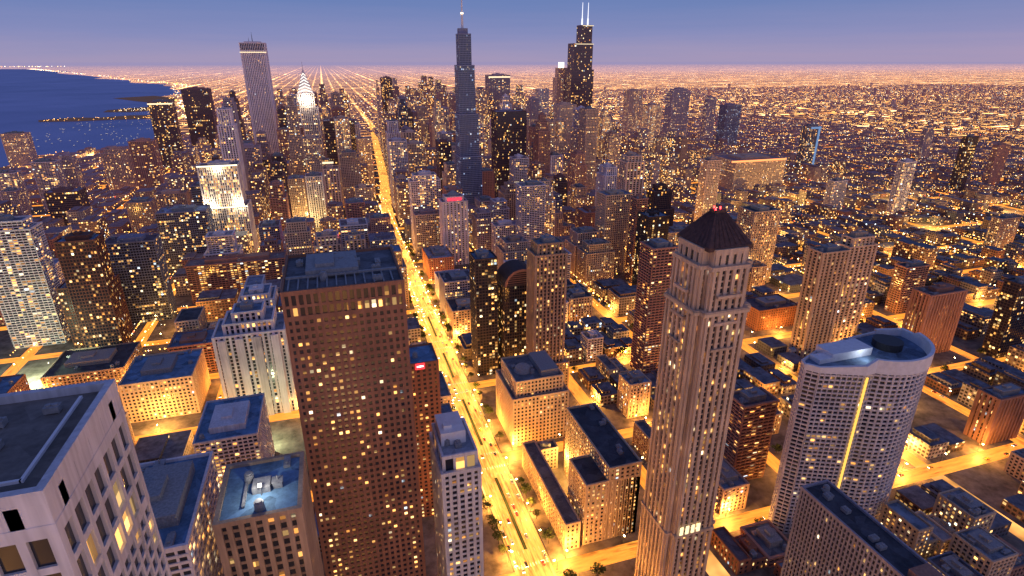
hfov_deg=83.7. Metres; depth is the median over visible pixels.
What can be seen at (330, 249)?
windows
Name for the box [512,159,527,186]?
windows
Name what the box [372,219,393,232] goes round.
windows
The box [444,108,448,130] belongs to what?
windows
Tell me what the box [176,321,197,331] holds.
windows
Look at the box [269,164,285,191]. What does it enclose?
windows
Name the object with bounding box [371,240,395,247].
windows
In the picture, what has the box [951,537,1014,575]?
windows
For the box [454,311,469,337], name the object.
windows
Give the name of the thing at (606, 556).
cross street road
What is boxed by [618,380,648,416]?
windows
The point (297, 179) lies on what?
windows
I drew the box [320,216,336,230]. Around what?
block
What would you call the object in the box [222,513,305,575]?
windows
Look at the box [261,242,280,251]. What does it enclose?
windows
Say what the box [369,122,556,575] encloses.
avenue road
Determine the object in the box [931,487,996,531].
apartment building
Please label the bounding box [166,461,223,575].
windows
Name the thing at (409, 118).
windows
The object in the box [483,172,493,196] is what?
windows
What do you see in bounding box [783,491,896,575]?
windows
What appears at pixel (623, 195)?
windows
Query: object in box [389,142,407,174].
windows
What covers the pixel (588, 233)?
windows
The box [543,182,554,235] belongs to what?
windows
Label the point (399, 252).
windows
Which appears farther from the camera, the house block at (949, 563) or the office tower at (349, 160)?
the office tower at (349, 160)
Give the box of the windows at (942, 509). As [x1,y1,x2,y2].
[934,497,992,530]
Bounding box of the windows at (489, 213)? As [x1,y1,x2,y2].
[473,213,492,249]
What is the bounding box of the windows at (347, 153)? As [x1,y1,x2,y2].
[340,153,360,197]
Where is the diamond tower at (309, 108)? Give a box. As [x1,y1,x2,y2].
[297,67,323,155]
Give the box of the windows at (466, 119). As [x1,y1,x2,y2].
[455,35,481,204]
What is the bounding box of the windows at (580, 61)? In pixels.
[563,25,593,106]
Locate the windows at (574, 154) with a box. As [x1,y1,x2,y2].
[568,154,585,187]
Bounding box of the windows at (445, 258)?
[430,258,452,278]
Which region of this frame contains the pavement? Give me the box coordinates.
[0,132,1023,575]
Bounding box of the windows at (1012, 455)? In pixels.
[1006,455,1023,480]
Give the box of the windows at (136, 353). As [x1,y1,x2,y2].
[43,353,140,387]
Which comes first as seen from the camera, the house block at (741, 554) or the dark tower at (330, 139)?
the house block at (741, 554)
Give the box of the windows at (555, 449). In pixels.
[524,449,577,548]
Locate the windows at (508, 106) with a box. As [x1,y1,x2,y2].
[500,97,510,108]
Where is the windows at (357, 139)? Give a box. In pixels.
[357,139,374,197]
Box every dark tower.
[44,186,90,225]
[180,86,217,147]
[262,156,285,174]
[323,117,356,199]
[380,76,392,113]
[624,193,648,281]
[948,134,979,190]
[981,275,1023,358]
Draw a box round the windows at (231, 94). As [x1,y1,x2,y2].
[229,92,243,139]
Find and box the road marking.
[404,252,548,569]
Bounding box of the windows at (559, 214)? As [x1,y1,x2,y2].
[555,214,569,235]
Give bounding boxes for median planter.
[427,316,526,549]
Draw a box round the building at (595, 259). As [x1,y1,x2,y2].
[576,238,614,287]
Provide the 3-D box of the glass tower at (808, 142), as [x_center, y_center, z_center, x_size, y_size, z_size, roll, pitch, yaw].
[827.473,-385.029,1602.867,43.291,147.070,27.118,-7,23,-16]
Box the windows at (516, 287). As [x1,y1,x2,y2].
[498,282,525,366]
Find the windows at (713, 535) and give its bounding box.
[712,535,763,573]
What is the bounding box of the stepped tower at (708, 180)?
[694,156,721,220]
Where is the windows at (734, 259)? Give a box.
[641,245,744,575]
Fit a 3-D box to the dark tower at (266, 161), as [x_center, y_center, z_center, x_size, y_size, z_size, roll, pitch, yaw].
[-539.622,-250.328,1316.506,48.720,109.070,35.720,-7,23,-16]
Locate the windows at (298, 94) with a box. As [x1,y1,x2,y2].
[298,94,322,155]
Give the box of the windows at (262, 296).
[244,295,272,305]
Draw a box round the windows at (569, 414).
[565,414,638,542]
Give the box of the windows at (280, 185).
[270,185,287,229]
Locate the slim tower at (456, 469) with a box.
[429,411,483,575]
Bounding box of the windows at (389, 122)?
[389,122,397,138]
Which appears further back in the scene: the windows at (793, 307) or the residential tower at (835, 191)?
the residential tower at (835, 191)
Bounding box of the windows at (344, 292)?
[284,284,422,575]
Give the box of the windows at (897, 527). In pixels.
[881,508,934,558]
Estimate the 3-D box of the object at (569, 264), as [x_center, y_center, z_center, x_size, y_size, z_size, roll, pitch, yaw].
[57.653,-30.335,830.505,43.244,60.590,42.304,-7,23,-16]
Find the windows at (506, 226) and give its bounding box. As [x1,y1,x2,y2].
[492,226,514,252]
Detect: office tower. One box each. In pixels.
[221,97,249,189]
[339,148,361,213]
[354,183,373,200]
[356,136,375,197]
[395,107,413,129]
[485,73,509,109]
[527,96,540,124]
[528,123,535,145]
[535,88,548,118]
[622,89,642,134]
[640,103,661,145]
[652,134,666,153]
[662,87,690,136]
[700,95,716,138]
[715,103,741,145]
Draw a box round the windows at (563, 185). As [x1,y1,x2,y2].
[552,177,566,205]
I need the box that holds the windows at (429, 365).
[412,363,438,515]
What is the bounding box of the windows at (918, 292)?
[905,292,944,352]
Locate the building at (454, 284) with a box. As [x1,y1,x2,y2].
[438,269,469,320]
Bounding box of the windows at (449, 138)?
[438,134,451,139]
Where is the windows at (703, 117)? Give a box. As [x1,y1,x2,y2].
[700,97,715,137]
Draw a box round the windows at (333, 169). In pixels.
[324,169,340,201]
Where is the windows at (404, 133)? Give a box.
[404,133,416,140]
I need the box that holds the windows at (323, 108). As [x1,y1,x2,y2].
[321,107,328,155]
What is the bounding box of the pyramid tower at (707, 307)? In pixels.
[634,206,752,575]
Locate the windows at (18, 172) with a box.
[0,172,31,209]
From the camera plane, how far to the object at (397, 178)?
1170.61 m
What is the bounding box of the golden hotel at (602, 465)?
[564,402,641,544]
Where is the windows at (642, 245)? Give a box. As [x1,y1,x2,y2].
[631,245,674,372]
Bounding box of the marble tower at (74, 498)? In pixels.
[0,379,171,575]
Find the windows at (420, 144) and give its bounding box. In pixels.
[408,144,424,170]
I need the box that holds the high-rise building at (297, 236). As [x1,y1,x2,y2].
[284,216,313,254]
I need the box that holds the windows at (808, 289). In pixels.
[792,250,847,355]
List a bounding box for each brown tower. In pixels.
[53,231,132,347]
[632,208,669,284]
[982,142,1011,184]
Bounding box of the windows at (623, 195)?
[596,195,631,272]
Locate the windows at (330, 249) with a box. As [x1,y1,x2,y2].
[316,237,339,252]
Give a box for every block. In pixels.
[40,341,143,387]
[56,273,133,347]
[117,348,210,422]
[125,196,157,232]
[139,451,223,575]
[153,189,191,209]
[155,203,215,275]
[184,251,286,303]
[192,393,274,483]
[212,451,323,575]
[306,217,315,243]
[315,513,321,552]
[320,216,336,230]
[323,229,338,237]
[409,342,440,517]
[422,245,453,279]
[434,269,459,299]
[522,439,580,550]
[563,437,564,456]
[566,287,592,321]
[575,205,595,227]
[595,354,627,381]
[617,370,651,418]
[710,526,766,575]
[714,499,718,512]
[723,386,779,479]
[740,519,788,567]
[745,294,797,330]
[748,260,767,291]
[773,560,783,575]
[884,259,930,313]
[901,283,968,353]
[915,510,955,555]
[926,551,982,575]
[963,382,1023,445]
[992,534,1023,575]
[1003,448,1023,480]
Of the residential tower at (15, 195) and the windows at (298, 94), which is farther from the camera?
the windows at (298, 94)
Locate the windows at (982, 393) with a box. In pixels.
[967,393,995,440]
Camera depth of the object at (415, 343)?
621.64 m
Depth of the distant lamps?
2560.78 m
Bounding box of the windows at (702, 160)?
[694,160,720,219]
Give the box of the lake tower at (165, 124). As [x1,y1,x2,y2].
[147,99,183,167]
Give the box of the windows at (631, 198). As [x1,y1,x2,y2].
[625,198,646,280]
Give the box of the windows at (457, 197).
[444,197,466,264]
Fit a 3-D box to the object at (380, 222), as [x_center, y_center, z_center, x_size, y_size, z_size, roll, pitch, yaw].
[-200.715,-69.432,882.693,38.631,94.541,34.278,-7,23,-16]
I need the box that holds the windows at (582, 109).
[579,109,597,190]
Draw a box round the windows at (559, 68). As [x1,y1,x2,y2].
[553,68,564,103]
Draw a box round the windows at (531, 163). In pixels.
[530,163,543,180]
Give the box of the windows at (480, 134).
[479,120,483,155]
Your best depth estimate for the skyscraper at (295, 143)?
1229.93 m
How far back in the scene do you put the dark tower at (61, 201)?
1042.87 m
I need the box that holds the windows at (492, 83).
[487,78,509,108]
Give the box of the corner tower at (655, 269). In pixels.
[630,237,677,373]
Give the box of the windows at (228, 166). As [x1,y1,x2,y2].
[198,166,253,252]
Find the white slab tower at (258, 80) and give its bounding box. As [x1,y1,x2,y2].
[239,35,279,153]
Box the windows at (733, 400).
[724,400,775,478]
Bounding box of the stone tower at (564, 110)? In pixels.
[553,102,576,147]
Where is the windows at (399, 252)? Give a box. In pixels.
[394,252,407,307]
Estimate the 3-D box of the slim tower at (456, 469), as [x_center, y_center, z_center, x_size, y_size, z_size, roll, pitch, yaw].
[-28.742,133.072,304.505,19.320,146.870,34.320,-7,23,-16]
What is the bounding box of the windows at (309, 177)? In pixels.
[307,177,325,226]
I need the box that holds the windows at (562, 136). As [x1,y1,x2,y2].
[555,121,566,153]
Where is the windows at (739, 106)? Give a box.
[715,105,741,144]
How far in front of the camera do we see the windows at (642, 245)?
576.88 m
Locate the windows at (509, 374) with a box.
[507,374,566,444]
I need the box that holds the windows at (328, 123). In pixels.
[323,121,356,199]
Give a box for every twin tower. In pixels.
[788,243,850,357]
[830,229,877,341]
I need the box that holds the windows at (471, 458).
[435,440,479,575]
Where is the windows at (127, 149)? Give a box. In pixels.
[101,149,138,189]
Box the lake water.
[0,69,180,166]
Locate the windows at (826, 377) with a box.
[773,370,921,532]
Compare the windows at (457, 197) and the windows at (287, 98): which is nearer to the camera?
the windows at (457, 197)
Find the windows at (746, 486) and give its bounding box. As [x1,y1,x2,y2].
[716,486,746,512]
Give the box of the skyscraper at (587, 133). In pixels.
[578,106,598,192]
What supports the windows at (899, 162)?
in the pale tower at (902, 182)
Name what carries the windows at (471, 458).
in the slim tower at (456, 469)
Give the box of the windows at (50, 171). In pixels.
[31,161,64,210]
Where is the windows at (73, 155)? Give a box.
[61,155,84,187]
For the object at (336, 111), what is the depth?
1479.84 m
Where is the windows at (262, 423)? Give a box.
[195,423,268,482]
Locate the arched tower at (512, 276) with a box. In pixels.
[497,260,526,367]
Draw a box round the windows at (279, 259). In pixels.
[186,259,284,302]
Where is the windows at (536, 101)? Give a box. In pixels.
[530,99,539,124]
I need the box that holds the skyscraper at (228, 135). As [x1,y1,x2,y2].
[216,106,248,190]
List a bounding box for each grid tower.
[304,156,332,172]
[408,170,440,249]
[413,208,440,255]
[491,219,515,254]
[515,179,545,247]
[552,173,567,205]
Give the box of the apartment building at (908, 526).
[878,499,938,559]
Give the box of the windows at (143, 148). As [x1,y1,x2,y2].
[129,141,163,187]
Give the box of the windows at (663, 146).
[652,137,665,153]
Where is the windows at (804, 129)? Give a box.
[794,126,818,174]
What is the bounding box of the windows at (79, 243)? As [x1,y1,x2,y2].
[55,235,131,346]
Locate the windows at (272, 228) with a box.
[259,227,279,239]
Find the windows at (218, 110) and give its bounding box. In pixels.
[218,110,238,160]
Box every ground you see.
[0,62,1023,575]
[38,115,150,121]
[105,107,148,111]
[116,96,175,101]
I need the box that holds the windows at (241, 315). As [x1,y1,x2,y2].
[216,312,294,411]
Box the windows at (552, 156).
[552,156,561,174]
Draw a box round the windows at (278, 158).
[270,156,292,216]
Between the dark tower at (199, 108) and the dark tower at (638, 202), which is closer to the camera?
the dark tower at (638, 202)
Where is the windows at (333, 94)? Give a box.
[332,94,341,107]
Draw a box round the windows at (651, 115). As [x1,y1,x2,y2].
[641,106,659,145]
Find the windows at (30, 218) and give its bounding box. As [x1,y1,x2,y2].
[0,218,69,347]
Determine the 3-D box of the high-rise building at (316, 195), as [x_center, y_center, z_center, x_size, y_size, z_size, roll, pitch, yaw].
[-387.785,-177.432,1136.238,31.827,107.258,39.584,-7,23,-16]
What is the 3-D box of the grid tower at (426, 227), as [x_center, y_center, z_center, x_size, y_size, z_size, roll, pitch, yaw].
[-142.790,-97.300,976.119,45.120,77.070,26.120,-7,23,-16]
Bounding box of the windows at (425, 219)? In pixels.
[416,215,440,254]
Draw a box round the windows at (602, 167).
[600,167,615,188]
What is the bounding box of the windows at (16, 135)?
[1,134,36,166]
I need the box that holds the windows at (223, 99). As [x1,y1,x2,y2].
[222,99,235,121]
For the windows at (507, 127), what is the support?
in the black tower at (508, 133)
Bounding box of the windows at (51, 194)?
[45,189,89,224]
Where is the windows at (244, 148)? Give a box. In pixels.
[244,148,260,178]
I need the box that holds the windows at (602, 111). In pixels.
[596,111,609,156]
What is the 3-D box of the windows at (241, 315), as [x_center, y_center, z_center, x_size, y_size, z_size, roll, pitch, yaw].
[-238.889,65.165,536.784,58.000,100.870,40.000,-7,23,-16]
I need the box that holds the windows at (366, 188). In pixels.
[356,188,372,200]
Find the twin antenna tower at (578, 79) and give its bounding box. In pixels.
[563,3,593,106]
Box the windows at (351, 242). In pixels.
[347,236,363,249]
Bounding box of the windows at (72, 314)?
[58,276,132,347]
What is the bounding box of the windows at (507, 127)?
[491,112,525,197]
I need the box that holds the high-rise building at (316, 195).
[305,171,326,227]
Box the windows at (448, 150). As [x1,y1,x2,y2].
[436,142,451,197]
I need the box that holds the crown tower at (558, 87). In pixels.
[552,62,566,103]
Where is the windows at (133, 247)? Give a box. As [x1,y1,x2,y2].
[106,236,176,322]
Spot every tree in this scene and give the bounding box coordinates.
[473,382,479,390]
[483,406,493,413]
[483,500,492,512]
[487,514,493,520]
[488,516,501,533]
[492,529,504,543]
[495,431,503,440]
[498,544,506,554]
[518,475,524,483]
[519,482,530,493]
[527,497,535,506]
[532,509,540,518]
[541,527,555,543]
[562,569,576,575]
[590,562,605,575]
[771,443,782,454]
[940,365,948,370]
[976,348,984,356]
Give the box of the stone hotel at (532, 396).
[495,350,569,446]
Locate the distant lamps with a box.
[4,66,1022,363]
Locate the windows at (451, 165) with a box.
[447,165,455,184]
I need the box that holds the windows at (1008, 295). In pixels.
[982,281,1023,357]
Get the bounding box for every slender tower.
[469,248,497,376]
[522,233,568,387]
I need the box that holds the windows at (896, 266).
[885,266,928,312]
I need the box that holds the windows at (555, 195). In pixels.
[554,195,561,210]
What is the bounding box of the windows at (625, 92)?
[622,92,642,131]
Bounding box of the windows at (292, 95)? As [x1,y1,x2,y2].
[292,95,300,125]
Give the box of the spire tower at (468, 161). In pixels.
[454,0,482,205]
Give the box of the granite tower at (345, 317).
[280,246,425,575]
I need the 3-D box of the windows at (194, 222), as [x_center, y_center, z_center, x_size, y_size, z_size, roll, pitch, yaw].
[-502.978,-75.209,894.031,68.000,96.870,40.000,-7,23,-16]
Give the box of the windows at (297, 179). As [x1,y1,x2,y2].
[288,179,307,216]
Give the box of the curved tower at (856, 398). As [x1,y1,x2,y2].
[768,328,934,533]
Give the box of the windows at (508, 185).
[507,185,514,220]
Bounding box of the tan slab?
[780,479,943,575]
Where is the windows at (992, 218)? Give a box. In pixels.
[983,218,1018,248]
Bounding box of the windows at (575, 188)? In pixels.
[568,188,587,207]
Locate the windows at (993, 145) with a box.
[982,145,1010,184]
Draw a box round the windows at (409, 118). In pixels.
[397,109,413,129]
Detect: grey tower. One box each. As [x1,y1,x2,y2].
[451,142,455,159]
[616,151,644,195]
[914,125,934,158]
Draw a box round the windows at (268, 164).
[263,160,269,174]
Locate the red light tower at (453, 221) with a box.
[438,190,468,264]
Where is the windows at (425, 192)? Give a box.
[411,175,440,209]
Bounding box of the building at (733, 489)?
[716,457,749,514]
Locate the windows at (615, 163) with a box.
[602,134,619,164]
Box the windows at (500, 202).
[489,202,508,221]
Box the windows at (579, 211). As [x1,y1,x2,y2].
[575,211,593,226]
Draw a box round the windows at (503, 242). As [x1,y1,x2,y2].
[497,242,526,266]
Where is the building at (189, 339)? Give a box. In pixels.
[167,327,217,372]
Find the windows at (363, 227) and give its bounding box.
[341,225,367,243]
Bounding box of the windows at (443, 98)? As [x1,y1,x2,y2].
[439,92,446,105]
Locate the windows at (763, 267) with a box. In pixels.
[750,267,765,289]
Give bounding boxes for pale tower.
[509,154,528,186]
[885,158,917,214]
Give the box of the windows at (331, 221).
[321,221,335,229]
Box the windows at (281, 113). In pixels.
[277,109,287,126]
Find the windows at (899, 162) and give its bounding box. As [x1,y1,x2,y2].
[886,162,915,214]
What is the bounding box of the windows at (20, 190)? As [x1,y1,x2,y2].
[1,190,28,214]
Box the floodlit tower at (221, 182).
[196,160,258,252]
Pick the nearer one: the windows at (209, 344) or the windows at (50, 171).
the windows at (209, 344)
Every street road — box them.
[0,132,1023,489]
[0,144,1023,575]
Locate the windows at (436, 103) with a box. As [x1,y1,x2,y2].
[435,103,443,134]
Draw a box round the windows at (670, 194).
[647,186,673,226]
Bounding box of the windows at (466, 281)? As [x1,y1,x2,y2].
[445,281,469,315]
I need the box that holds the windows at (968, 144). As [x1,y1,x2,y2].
[949,137,978,190]
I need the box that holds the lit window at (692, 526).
[690,524,694,532]
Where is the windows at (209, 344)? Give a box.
[169,344,217,371]
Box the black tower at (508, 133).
[491,108,526,197]
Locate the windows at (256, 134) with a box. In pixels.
[256,134,269,155]
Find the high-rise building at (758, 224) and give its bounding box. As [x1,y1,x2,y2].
[736,204,781,282]
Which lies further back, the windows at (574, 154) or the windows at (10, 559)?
the windows at (574, 154)
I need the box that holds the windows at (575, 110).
[570,110,578,152]
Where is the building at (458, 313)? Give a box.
[446,296,470,338]
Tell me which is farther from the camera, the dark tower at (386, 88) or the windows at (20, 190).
the dark tower at (386, 88)
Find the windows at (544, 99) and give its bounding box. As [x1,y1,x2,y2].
[535,89,548,108]
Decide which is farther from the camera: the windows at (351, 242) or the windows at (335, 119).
the windows at (335, 119)
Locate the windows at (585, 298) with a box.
[568,298,590,320]
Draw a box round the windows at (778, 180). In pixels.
[717,157,783,193]
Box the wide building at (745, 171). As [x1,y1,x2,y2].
[711,152,785,193]
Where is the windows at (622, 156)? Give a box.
[617,156,642,194]
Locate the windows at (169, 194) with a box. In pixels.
[155,194,186,209]
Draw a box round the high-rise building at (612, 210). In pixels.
[595,189,632,273]
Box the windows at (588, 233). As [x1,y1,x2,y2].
[575,233,597,276]
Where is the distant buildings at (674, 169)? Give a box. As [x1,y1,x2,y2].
[0,75,1023,536]
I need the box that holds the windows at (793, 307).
[746,307,795,329]
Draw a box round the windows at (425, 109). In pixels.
[418,108,426,140]
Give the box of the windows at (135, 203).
[127,203,156,232]
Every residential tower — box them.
[0,131,37,167]
[0,169,32,210]
[0,187,32,218]
[0,213,70,348]
[30,158,67,210]
[60,152,87,192]
[100,146,138,189]
[105,233,177,323]
[127,137,164,188]
[243,143,262,179]
[823,177,847,210]
[982,213,1020,248]
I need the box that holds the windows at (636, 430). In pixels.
[633,430,647,458]
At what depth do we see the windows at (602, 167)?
1056.90 m
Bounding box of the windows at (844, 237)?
[831,237,874,340]
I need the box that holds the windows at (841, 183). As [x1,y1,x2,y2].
[823,181,846,209]
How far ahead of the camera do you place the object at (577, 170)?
1266.03 m
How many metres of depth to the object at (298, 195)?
1108.28 m
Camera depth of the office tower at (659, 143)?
1485.31 m
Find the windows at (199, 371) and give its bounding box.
[120,371,202,421]
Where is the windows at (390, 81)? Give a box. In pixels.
[381,78,392,113]
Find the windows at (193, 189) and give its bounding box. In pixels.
[191,187,203,204]
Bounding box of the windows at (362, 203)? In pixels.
[347,203,364,218]
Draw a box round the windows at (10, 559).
[0,426,166,575]
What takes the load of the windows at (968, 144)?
in the dark tower at (963, 160)
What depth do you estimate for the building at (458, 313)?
683.11 m
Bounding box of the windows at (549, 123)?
[549,123,555,150]
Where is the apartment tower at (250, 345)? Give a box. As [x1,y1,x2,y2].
[211,299,297,415]
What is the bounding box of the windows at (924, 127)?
[915,127,933,157]
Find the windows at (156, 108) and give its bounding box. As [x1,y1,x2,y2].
[148,102,182,165]
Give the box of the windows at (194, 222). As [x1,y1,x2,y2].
[156,209,212,274]
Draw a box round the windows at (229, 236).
[206,236,237,256]
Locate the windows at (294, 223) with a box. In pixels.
[285,223,311,254]
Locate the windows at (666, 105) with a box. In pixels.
[663,89,688,136]
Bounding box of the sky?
[0,0,1023,62]
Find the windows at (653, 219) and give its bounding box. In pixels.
[632,214,668,284]
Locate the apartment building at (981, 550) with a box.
[947,525,1018,575]
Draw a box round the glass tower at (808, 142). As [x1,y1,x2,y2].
[793,123,821,174]
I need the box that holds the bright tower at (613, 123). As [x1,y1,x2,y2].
[610,119,617,129]
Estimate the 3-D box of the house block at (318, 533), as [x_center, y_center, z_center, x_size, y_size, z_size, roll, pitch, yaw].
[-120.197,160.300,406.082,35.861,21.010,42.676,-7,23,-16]
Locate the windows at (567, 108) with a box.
[554,105,575,147]
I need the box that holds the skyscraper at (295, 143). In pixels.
[285,95,308,204]
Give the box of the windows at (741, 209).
[737,209,779,281]
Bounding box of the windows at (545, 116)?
[533,116,549,172]
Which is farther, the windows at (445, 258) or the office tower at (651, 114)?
the office tower at (651, 114)
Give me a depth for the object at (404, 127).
1404.53 m
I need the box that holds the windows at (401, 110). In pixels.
[398,99,408,131]
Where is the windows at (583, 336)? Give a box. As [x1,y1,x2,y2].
[581,336,601,360]
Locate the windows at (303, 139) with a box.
[303,139,323,183]
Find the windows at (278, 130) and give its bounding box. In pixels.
[277,130,290,161]
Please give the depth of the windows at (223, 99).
1134.44 m
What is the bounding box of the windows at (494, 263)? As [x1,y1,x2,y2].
[469,255,497,375]
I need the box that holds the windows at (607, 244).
[577,244,613,286]
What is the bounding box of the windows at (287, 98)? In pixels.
[286,98,308,204]
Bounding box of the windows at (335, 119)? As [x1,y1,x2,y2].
[335,119,350,161]
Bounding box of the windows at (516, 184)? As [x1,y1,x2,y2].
[516,184,544,247]
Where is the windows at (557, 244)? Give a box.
[536,244,567,384]
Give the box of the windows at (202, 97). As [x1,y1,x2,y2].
[181,89,217,147]
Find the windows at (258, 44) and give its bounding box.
[240,43,278,153]

